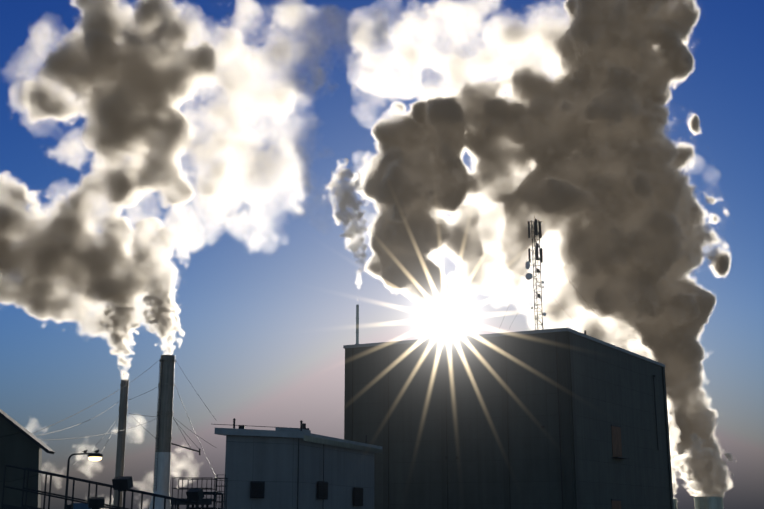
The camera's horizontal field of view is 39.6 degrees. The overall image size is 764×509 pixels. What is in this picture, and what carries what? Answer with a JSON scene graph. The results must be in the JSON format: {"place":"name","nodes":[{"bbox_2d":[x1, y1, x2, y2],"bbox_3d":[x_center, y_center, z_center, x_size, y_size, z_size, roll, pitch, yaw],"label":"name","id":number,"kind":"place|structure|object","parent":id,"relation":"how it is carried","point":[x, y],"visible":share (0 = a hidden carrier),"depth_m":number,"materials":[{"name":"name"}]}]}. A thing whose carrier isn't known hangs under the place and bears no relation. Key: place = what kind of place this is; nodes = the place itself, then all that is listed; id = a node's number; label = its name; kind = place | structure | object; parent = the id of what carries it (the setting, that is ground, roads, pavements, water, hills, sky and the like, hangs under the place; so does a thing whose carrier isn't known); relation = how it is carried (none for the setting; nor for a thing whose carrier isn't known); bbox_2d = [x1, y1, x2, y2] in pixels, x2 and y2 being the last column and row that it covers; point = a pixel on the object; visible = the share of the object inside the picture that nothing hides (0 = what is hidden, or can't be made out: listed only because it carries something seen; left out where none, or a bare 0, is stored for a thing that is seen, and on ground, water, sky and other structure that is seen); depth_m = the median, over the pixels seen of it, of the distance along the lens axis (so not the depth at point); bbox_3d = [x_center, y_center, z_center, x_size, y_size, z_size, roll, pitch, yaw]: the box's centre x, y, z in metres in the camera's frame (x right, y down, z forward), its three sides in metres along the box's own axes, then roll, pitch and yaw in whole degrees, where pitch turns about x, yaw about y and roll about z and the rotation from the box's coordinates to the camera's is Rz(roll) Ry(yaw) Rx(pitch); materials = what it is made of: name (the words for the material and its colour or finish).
{"place":"outdoors","nodes":[
{"label":"outdoors","id":0,"kind":"place"},
{"bbox_2d":[0,0,763,508],"label":"sky","id":1,"kind":"structure","parent":0,"point":[219,187],"materials":[{"name":"blue"}]},
{"label":"ground","id":2,"kind":"structure","parent":0,"visible":0},
{"bbox_2d":[0,409,54,508],"bbox_3d":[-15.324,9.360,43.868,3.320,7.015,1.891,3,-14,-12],"label":"building","id":3,"kind":"structure","parent":2,"relation":"on","point":[21,446],"depth_m":43.77,"materials":[{"name":"metal"}]},
{"bbox_2d":[1,450,223,508],"bbox_3d":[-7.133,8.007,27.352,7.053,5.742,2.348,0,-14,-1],"label":"walkway","id":4,"kind":"structure","parent":2,"relation":"on","point":[124,484],"depth_m":27.15,"materials":[{"name":"metal"}]},
{"bbox_2d":[32,355,216,508],"bbox_3d":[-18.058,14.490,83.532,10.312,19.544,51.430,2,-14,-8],"label":"smokestacks","id":5,"kind":"object","parent":2,"relation":"on","point":[163,443],"visible":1,"depth_m":104.81,"materials":[{"name":"metal"}]},
{"bbox_2d":[171,475,227,508],"bbox_3d":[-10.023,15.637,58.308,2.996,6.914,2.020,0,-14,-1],"label":"metal railing","id":6,"kind":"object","parent":2,"relation":"on","point":[206,501],"depth_m":58.17,"materials":[{"name":"metal"}]},
{"bbox_2d":[214,418,381,508],"bbox_3d":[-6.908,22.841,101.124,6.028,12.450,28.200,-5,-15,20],"label":"building","id":7,"kind":"structure","parent":2,"relation":"on","point":[302,467],"depth_m":94.30,"materials":[{"name":"metal"}]},
{"bbox_2d":[343,304,673,508],"bbox_3d":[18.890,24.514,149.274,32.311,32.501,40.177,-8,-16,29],"label":"tall building","id":8,"kind":"structure","parent":2,"relation":"on","point":[562,418],"depth_m":134.04,"materials":[{"name":"metal"}]},
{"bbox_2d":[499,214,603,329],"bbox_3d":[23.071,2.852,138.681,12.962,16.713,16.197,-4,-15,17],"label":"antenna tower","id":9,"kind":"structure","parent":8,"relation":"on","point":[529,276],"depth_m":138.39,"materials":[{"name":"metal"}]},
{"bbox_2d":[673,496,723,508],"bbox_3d":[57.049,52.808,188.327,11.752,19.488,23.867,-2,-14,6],"label":"stacks","id":10,"kind":"object","parent":2,"relation":"on","point":[713,502],"visible":0.62,"depth_m":196.88,"materials":[{"name":"metal"}]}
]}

